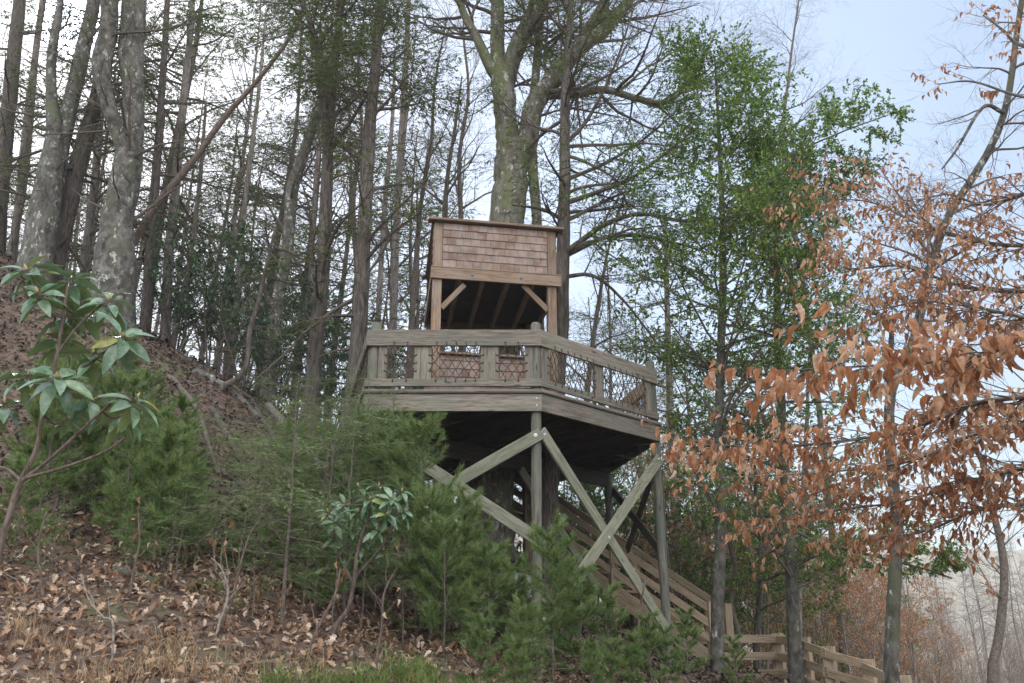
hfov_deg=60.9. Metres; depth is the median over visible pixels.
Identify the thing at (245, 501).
young hemlock
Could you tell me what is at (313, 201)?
bare tree
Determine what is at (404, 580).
young hemlock
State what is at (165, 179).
hemlock tree
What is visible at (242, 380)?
bare tree
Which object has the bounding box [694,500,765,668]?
bare tree
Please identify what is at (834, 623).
bare tree
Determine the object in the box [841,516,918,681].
bare tree
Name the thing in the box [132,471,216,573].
young hemlock
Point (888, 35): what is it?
sky
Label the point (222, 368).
hemlock tree
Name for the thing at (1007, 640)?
bare tree
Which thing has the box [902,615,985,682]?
bare shrub
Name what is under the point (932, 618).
bare tree
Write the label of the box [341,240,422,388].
hemlock tree
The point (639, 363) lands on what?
bare tree
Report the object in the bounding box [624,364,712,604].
bare tree
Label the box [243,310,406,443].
laurel bush
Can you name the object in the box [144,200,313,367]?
laurel bush
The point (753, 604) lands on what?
bare tree
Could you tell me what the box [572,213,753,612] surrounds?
hemlock tree
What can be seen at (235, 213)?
bare tree
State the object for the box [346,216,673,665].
treehouse
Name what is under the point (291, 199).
bare tree
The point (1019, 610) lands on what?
bare tree
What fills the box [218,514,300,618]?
young hemlock
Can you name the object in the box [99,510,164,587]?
young hemlock
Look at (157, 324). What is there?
bare tree
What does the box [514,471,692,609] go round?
laurel bush
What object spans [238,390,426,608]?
young hemlock
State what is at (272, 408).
fallen log
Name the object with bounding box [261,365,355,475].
young hemlock
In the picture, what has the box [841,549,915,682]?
bare tree
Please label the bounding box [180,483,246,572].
young hemlock
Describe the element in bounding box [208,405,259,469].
fallen log
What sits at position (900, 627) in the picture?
bare tree
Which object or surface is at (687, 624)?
young pine
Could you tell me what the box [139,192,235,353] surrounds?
hemlock tree
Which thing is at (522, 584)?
young pine
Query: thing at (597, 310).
bare tree
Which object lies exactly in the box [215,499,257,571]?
young pine
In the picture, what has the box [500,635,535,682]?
young pine
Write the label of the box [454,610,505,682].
young pine
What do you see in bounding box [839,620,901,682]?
bare shrub
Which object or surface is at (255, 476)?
young hemlock
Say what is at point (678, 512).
holly tree
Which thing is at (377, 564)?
young hemlock
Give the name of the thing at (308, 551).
young hemlock
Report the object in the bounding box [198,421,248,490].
young hemlock
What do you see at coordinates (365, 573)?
young hemlock
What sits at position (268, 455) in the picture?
young hemlock
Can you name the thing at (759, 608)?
holly tree
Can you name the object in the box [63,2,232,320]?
hemlock tree
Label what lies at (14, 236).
bare tree
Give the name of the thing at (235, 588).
bare sapling
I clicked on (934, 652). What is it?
bare shrub
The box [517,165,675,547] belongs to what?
bare tree
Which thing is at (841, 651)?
bare tree
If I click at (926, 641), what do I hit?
bare shrub
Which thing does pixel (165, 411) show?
young pine
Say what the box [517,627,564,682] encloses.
young hemlock
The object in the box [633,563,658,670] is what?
bare sapling
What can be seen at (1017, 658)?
bare shrub
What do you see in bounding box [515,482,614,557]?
holly tree
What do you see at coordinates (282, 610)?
young hemlock
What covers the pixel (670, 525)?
holly tree
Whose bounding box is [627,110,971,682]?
holly tree
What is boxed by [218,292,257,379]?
hemlock tree
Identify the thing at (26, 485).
young pine
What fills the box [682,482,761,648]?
bare tree
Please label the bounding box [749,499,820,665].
bare tree
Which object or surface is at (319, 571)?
young hemlock
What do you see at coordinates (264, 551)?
fallen twigs
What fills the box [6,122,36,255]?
hemlock tree
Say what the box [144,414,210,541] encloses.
young pine
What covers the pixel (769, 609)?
bare tree
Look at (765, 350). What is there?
hemlock tree
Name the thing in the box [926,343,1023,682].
bare tree
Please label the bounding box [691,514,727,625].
bare tree
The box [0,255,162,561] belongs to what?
rhododendron
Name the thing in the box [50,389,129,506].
young pine
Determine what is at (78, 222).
bare tree
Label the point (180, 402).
young pine
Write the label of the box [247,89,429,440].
hemlock tree
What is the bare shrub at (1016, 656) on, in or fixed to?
on the ground at (124, 619)
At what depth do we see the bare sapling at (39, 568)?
7.99 m
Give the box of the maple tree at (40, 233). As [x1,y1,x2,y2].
[0,0,176,282]
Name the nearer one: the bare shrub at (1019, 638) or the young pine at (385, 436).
the young pine at (385, 436)
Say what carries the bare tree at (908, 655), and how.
on the ground at (124, 619)
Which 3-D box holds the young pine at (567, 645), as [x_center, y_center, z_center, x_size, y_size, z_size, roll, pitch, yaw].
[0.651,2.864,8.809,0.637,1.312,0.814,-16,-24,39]
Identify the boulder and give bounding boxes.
[497,572,549,603]
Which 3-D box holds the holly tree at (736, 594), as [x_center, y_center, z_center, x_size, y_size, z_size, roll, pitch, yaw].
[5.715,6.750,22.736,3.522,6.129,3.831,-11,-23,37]
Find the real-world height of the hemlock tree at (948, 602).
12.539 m
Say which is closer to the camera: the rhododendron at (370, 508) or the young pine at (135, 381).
the rhododendron at (370, 508)
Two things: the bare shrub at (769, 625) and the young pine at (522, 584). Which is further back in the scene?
the bare shrub at (769, 625)
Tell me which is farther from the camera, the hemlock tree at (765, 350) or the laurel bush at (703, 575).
the hemlock tree at (765, 350)
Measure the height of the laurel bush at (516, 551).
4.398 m
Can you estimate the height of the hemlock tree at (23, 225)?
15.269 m
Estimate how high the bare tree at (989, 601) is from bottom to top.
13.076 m
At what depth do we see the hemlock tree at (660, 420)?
29.21 m
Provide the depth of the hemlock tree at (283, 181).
25.51 m
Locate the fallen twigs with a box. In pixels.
[0,269,782,682]
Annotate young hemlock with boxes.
[23,498,94,581]
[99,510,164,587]
[102,348,153,392]
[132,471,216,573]
[133,497,206,589]
[176,430,297,571]
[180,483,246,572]
[191,372,413,625]
[196,404,232,466]
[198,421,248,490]
[206,433,254,496]
[215,480,272,533]
[218,448,281,519]
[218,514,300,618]
[225,418,258,462]
[228,404,367,579]
[233,394,403,605]
[234,417,302,507]
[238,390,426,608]
[246,486,351,612]
[248,424,285,489]
[258,403,377,549]
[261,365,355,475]
[282,519,371,630]
[306,351,462,500]
[307,490,412,627]
[324,384,465,557]
[325,469,415,618]
[360,526,450,643]
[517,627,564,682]
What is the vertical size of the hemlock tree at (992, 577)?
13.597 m
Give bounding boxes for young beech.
[606,1,1023,639]
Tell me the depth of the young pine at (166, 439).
9.11 m
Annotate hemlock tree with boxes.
[0,0,103,271]
[0,0,112,253]
[0,0,177,286]
[0,3,166,332]
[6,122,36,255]
[6,177,32,254]
[7,191,72,282]
[19,98,114,285]
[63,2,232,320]
[64,0,268,333]
[65,161,105,286]
[68,96,180,320]
[77,0,296,329]
[82,0,270,344]
[136,250,199,350]
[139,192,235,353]
[140,96,278,370]
[162,121,300,376]
[180,0,485,437]
[193,0,386,395]
[216,0,415,420]
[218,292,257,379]
[228,220,328,400]
[236,0,492,475]
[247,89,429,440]
[334,117,478,388]
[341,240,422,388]
[368,156,443,388]
[397,191,518,531]
[446,0,808,590]
[559,292,641,603]
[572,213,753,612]
[612,333,704,592]
[657,339,780,615]
[713,429,770,647]
[714,327,820,647]
[751,358,855,635]
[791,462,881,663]
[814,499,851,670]
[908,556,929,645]
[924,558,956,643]
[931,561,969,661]
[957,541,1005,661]
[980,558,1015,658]
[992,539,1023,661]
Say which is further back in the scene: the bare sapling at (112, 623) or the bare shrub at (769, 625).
the bare shrub at (769, 625)
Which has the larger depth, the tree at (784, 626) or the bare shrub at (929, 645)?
the bare shrub at (929, 645)
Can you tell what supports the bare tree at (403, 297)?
on the ground at (124, 619)
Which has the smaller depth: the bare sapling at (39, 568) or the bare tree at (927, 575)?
the bare sapling at (39, 568)
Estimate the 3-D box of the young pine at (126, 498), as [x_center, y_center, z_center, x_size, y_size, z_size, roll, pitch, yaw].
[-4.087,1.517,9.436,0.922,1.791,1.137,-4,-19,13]
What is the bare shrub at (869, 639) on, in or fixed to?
on the ground at (124, 619)
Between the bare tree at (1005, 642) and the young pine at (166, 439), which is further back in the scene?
the bare tree at (1005, 642)
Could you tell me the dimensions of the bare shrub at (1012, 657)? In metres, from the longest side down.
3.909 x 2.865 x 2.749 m
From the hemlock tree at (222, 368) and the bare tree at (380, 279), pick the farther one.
the hemlock tree at (222, 368)
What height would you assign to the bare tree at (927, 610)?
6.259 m
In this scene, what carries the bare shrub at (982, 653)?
on the ground at (124, 619)
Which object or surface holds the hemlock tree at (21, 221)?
on the ground at (124, 619)
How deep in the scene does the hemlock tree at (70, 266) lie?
35.66 m
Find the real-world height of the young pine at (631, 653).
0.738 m
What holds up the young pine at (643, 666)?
on the ground at (124, 619)
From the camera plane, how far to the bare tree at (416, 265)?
19.73 m
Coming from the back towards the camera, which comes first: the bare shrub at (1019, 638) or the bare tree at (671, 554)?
the bare shrub at (1019, 638)
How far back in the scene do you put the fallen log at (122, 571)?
8.54 m
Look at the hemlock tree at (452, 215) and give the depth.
26.33 m
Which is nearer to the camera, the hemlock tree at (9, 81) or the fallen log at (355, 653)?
the fallen log at (355, 653)
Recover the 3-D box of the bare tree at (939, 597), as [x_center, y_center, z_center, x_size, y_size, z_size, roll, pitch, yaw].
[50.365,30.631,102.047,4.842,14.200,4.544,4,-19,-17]
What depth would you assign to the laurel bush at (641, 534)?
18.76 m
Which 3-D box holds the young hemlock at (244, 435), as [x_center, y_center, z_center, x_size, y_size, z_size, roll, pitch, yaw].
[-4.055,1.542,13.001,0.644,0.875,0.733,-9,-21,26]
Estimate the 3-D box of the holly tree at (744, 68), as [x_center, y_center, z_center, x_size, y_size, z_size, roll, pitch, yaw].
[3.745,-0.276,14.408,5.000,12.368,5.895,15,-24,-39]
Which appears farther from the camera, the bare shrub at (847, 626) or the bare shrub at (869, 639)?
the bare shrub at (847, 626)
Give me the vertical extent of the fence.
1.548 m
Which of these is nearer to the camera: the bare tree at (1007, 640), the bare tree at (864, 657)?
the bare tree at (864, 657)
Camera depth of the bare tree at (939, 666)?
19.53 m
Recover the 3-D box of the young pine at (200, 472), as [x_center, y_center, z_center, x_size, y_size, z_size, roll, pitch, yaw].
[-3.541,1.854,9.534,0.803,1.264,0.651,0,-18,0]
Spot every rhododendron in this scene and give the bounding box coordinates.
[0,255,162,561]
[313,479,415,633]
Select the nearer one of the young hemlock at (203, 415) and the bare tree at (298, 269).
the young hemlock at (203, 415)
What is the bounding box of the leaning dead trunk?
[135,13,303,246]
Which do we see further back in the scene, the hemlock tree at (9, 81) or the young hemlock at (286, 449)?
the hemlock tree at (9, 81)
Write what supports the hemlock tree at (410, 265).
on the ground at (124, 619)
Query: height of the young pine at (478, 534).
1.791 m
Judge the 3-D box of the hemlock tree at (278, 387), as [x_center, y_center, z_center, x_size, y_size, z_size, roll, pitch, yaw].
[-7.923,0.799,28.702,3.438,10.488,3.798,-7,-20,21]
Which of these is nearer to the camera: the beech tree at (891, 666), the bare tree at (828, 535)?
the beech tree at (891, 666)
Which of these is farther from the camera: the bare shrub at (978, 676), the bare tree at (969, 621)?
the bare tree at (969, 621)
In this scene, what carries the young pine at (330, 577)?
on the ground at (124, 619)
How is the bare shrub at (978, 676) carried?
on the ground at (124, 619)
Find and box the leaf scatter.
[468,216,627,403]
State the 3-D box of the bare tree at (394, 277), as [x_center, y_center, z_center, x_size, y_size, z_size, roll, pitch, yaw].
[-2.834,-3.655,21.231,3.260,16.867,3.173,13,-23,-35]
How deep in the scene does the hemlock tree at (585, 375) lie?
27.18 m
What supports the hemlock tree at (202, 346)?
on the ground at (124, 619)
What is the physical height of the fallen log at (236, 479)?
0.456 m
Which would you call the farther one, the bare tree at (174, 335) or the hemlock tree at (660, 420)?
the hemlock tree at (660, 420)
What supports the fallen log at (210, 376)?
on the ground at (124, 619)
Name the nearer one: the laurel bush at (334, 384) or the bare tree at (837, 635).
the laurel bush at (334, 384)
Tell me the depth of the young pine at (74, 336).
13.67 m
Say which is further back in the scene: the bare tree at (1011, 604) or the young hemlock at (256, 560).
the bare tree at (1011, 604)
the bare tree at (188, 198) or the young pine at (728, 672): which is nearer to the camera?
the young pine at (728, 672)
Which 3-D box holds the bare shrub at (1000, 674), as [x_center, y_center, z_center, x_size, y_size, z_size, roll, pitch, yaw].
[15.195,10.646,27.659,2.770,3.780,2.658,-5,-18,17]
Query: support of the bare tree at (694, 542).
on the ground at (124, 619)
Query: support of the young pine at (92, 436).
on the ground at (124, 619)
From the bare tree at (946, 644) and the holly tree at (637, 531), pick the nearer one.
the holly tree at (637, 531)
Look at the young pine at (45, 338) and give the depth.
12.22 m
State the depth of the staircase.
15.32 m
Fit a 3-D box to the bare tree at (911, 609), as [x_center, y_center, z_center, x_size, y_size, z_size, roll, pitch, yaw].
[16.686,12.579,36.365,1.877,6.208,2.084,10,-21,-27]
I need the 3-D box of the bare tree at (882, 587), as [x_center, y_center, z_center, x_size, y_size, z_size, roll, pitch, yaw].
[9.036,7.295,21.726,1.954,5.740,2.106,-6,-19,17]
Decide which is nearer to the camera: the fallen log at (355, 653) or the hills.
the fallen log at (355, 653)
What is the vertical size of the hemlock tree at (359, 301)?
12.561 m
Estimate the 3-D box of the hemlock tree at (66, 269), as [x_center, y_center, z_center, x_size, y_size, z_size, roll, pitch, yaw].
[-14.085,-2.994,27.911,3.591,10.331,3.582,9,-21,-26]
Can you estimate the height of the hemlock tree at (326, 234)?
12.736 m
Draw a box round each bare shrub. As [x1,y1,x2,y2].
[740,578,820,667]
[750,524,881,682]
[803,589,880,682]
[807,573,882,673]
[812,580,926,682]
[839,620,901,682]
[851,595,930,674]
[862,599,948,682]
[874,579,980,682]
[902,598,973,681]
[902,609,952,681]
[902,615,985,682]
[918,623,1015,682]
[920,625,984,682]
[940,616,1023,682]
[952,637,982,682]
[963,596,1023,682]
[965,631,1003,682]
[985,625,1023,682]
[993,619,1023,682]
[1001,603,1023,674]
[1002,614,1023,674]
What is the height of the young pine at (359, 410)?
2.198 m
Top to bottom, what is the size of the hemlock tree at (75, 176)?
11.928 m
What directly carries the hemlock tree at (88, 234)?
on the ground at (124, 619)
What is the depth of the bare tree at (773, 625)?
20.81 m
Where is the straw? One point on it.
(152, 664)
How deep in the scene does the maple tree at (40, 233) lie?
18.72 m
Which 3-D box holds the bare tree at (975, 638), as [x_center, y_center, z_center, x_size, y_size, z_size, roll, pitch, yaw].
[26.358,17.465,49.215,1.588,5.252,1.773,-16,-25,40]
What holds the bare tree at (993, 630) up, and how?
on the ground at (124, 619)
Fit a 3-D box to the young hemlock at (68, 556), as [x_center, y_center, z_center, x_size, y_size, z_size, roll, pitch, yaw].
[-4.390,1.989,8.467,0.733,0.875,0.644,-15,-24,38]
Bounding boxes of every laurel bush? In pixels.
[135,219,275,351]
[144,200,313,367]
[161,230,352,386]
[220,262,350,408]
[221,291,410,416]
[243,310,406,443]
[291,341,395,439]
[321,346,463,419]
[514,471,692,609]
[514,481,683,557]
[568,486,712,628]
[623,508,774,629]
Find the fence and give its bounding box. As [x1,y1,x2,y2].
[724,633,911,682]
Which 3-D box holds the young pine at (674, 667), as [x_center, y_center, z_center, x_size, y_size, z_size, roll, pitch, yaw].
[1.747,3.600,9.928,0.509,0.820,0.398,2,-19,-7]
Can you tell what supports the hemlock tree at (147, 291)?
on the ground at (124, 619)
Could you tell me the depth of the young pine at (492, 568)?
8.67 m
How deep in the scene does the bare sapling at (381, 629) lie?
7.42 m
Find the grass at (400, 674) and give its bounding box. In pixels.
[245,644,508,682]
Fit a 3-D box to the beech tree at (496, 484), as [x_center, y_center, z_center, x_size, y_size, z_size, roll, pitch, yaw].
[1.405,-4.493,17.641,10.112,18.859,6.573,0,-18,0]
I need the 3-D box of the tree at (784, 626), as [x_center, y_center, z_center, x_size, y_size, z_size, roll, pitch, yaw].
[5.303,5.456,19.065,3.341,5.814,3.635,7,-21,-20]
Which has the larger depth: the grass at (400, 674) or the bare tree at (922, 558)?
the bare tree at (922, 558)
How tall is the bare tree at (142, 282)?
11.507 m
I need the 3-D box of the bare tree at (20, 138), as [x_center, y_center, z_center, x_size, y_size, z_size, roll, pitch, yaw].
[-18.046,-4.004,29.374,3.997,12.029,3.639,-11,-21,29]
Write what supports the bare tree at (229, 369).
on the ground at (124, 619)
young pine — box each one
[0,355,110,516]
[0,451,65,562]
[1,351,126,510]
[16,336,78,426]
[32,340,115,470]
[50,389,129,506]
[58,332,78,374]
[82,367,160,503]
[87,403,186,551]
[100,326,142,405]
[103,400,178,519]
[110,420,198,561]
[124,364,174,444]
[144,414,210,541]
[160,387,202,476]
[161,456,226,561]
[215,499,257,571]
[249,455,323,575]
[257,416,332,512]
[287,494,349,612]
[301,424,359,516]
[315,463,391,600]
[323,397,408,549]
[341,407,437,594]
[350,410,484,625]
[385,478,485,640]
[403,480,506,642]
[407,506,494,651]
[446,513,517,634]
[453,536,520,651]
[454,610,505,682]
[484,593,545,682]
[487,551,547,642]
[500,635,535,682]
[503,508,624,682]
[534,560,591,662]
[543,561,608,681]
[579,639,608,682]
[582,580,637,668]
[593,634,629,682]
[614,629,645,682]
[628,608,670,682]
[647,621,684,682]
[665,606,711,676]
[718,632,752,682]
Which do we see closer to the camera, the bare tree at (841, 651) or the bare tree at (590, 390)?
the bare tree at (841, 651)
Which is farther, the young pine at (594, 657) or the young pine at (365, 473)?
the young pine at (365, 473)
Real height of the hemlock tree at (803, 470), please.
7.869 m
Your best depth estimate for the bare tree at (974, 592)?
102.00 m
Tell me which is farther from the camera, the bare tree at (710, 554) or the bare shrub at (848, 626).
the bare shrub at (848, 626)
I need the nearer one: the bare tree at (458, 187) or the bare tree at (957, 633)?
the bare tree at (458, 187)
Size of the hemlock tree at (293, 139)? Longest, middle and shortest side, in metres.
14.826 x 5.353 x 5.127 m
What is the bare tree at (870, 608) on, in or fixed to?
on the ground at (124, 619)
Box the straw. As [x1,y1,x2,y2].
[0,594,423,682]
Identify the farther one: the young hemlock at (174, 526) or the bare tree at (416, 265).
the bare tree at (416, 265)
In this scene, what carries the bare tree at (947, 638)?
on the ground at (124, 619)
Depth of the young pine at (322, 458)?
11.24 m
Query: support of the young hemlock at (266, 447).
on the ground at (124, 619)
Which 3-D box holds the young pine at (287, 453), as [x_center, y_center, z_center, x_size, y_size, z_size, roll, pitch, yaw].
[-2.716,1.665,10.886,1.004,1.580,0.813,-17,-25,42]
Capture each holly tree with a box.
[513,398,645,596]
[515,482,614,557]
[561,10,917,675]
[568,468,673,627]
[590,434,732,620]
[616,491,699,623]
[619,467,712,632]
[621,475,744,648]
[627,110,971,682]
[632,443,784,645]
[675,411,862,669]
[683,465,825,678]
[685,494,806,667]
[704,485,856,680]
[708,501,860,668]
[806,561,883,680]
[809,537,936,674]
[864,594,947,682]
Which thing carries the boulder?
on the ground at (124, 619)
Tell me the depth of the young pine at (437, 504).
8.95 m
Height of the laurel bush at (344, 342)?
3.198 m
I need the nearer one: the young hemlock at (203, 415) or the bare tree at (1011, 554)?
the young hemlock at (203, 415)
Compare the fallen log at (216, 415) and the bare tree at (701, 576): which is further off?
the bare tree at (701, 576)
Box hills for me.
[514,512,1023,651]
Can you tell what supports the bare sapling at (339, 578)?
on the ground at (124, 619)
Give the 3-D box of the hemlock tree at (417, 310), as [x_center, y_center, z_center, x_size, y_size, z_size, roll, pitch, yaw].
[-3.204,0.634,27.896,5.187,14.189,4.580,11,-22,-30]
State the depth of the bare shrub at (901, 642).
32.99 m
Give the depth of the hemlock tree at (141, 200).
30.26 m
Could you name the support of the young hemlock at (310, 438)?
on the ground at (124, 619)
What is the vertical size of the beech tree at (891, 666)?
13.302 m
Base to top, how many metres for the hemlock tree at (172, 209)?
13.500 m
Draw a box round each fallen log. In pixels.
[0,611,76,616]
[111,566,204,589]
[168,376,219,474]
[192,368,259,418]
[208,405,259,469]
[213,466,266,491]
[249,399,297,478]
[265,402,327,468]
[343,649,403,672]
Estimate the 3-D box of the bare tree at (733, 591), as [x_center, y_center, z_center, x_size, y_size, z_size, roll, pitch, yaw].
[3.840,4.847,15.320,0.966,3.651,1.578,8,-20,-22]
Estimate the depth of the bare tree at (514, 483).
29.64 m
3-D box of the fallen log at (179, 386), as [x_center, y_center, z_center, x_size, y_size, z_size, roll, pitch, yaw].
[-4.895,1.253,13.557,0.238,2.049,2.643,15,-24,-38]
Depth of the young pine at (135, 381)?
10.63 m
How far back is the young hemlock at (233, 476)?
11.29 m
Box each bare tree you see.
[0,74,38,213]
[1,0,85,258]
[18,157,137,284]
[57,1,177,280]
[136,112,226,356]
[136,186,162,336]
[137,1,319,373]
[138,71,252,361]
[139,26,270,334]
[167,0,309,389]
[175,214,341,427]
[188,3,389,405]
[204,89,309,388]
[220,0,414,438]
[223,93,358,417]
[288,0,491,496]
[303,1,409,328]
[330,0,451,396]
[346,50,444,377]
[373,0,491,388]
[375,20,521,485]
[396,85,493,388]
[407,0,528,528]
[514,191,593,502]
[514,289,592,541]
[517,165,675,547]
[548,163,668,597]
[558,309,627,595]
[587,250,685,540]
[622,392,706,615]
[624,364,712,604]
[635,476,698,622]
[668,479,711,628]
[670,522,729,628]
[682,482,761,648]
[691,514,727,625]
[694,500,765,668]
[701,521,769,651]
[708,471,786,669]
[710,0,865,682]
[729,548,786,665]
[734,484,811,668]
[749,482,832,668]
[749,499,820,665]
[780,472,868,681]
[802,556,843,682]
[803,525,881,681]
[817,592,858,682]
[828,547,885,680]
[833,523,919,682]
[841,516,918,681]
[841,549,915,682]
[842,551,917,674]
[856,559,921,675]
[857,509,957,682]
[871,561,946,682]
[900,572,970,682]
[900,575,933,673]
[902,558,927,632]
[911,556,965,661]
[922,591,949,673]
[923,545,955,638]
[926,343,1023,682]
[930,605,963,680]
[931,539,1001,682]
[932,603,966,682]
[946,604,966,671]
[957,575,983,649]
[960,604,986,680]
[962,543,993,652]
[971,581,1021,682]
[979,558,1008,657]
[982,597,1017,682]
[986,533,1023,676]
[992,516,1023,635]
[997,592,1023,682]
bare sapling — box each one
[12,499,69,595]
[51,558,120,661]
[119,495,170,600]
[209,518,245,633]
[220,489,274,630]
[307,535,365,652]
[361,538,400,670]
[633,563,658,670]
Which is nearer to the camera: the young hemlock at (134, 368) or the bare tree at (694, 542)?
the young hemlock at (134, 368)
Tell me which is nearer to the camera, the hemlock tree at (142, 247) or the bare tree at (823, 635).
the bare tree at (823, 635)
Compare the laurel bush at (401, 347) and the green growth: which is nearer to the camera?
the green growth
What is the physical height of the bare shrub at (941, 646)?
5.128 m
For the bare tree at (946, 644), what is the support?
on the ground at (124, 619)
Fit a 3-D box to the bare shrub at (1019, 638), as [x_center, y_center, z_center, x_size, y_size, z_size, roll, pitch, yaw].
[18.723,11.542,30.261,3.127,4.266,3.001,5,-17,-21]
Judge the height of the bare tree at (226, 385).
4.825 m
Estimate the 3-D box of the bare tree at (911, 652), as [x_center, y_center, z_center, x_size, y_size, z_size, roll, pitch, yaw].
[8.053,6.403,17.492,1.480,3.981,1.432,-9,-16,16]
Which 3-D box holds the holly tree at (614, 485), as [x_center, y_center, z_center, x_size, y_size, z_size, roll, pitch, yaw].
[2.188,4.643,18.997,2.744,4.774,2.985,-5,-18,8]
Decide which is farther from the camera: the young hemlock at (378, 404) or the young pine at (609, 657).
the young hemlock at (378, 404)
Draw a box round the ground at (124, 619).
[0,253,1023,682]
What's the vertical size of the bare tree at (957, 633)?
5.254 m
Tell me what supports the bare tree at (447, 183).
on the ground at (124, 619)
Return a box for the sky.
[0,0,1023,550]
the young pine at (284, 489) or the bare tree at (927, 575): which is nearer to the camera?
the young pine at (284, 489)
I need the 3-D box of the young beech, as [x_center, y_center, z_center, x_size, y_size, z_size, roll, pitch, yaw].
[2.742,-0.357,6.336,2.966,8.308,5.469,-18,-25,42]
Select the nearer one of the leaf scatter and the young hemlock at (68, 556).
the young hemlock at (68, 556)
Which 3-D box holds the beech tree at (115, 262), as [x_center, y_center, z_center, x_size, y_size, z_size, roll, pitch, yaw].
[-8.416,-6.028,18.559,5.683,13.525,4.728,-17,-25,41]
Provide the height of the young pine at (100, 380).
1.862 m
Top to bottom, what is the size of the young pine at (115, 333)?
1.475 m
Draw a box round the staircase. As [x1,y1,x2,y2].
[449,475,738,668]
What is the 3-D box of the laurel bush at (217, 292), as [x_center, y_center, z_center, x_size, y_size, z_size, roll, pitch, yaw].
[-5.514,-0.399,18.576,3.977,3.598,3.288,11,-21,-30]
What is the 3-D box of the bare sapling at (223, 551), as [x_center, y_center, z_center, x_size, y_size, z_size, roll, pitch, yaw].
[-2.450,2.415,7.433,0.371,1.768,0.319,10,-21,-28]
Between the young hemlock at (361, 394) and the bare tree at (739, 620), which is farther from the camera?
the bare tree at (739, 620)
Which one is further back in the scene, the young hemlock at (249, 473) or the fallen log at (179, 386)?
the fallen log at (179, 386)
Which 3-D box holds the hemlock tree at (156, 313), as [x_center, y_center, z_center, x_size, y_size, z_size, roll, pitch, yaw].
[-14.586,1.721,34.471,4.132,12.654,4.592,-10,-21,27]
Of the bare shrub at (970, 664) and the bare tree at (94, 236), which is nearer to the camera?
the bare tree at (94, 236)
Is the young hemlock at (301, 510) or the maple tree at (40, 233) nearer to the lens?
the young hemlock at (301, 510)
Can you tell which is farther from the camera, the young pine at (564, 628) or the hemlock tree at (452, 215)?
the hemlock tree at (452, 215)
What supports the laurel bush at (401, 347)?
on the ground at (124, 619)
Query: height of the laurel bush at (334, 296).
3.598 m
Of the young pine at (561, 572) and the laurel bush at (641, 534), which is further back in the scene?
the laurel bush at (641, 534)
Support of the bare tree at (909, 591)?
on the ground at (124, 619)
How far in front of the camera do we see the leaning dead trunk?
18.81 m
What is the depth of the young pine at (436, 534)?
8.49 m
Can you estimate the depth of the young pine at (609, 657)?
8.06 m
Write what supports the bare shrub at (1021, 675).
on the ground at (124, 619)
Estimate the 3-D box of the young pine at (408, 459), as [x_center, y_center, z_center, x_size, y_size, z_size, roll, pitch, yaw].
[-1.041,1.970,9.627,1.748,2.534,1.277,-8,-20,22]
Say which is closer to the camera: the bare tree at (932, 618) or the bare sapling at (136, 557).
the bare sapling at (136, 557)
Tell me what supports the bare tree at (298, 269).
on the ground at (124, 619)
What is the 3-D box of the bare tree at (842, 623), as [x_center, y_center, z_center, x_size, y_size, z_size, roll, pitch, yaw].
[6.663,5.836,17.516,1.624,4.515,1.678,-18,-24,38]
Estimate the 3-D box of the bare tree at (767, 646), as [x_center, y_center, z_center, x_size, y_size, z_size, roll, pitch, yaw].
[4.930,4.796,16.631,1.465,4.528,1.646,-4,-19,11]
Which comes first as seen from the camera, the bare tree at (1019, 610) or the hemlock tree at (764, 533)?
the hemlock tree at (764, 533)
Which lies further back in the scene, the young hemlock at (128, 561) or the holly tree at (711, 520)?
the holly tree at (711, 520)
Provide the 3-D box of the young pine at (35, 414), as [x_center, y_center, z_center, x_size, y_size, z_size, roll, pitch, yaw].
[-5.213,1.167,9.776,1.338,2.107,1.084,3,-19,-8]
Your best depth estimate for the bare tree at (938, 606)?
51.70 m
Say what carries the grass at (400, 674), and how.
on the ground at (124, 619)
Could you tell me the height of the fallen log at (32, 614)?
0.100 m
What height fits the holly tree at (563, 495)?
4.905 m
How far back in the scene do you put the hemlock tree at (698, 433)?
24.88 m
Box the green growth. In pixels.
[46,425,674,682]
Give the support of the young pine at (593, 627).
on the ground at (124, 619)
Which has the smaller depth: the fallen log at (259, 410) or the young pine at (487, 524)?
the young pine at (487, 524)
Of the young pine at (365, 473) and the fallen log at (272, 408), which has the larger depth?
the fallen log at (272, 408)
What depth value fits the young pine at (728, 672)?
11.84 m
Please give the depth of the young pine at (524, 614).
7.75 m
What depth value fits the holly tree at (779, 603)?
23.52 m
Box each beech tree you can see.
[2,0,239,328]
[356,0,820,564]
[819,0,1023,682]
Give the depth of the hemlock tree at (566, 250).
16.18 m
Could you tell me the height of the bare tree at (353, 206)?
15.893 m
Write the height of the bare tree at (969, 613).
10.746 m
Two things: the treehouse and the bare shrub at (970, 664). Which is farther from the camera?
the bare shrub at (970, 664)
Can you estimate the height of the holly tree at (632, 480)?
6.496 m
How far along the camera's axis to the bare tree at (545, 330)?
21.83 m
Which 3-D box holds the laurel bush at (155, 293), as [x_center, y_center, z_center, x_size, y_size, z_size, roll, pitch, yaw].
[-7.410,-1.019,19.842,3.535,3.198,2.922,12,-22,-32]

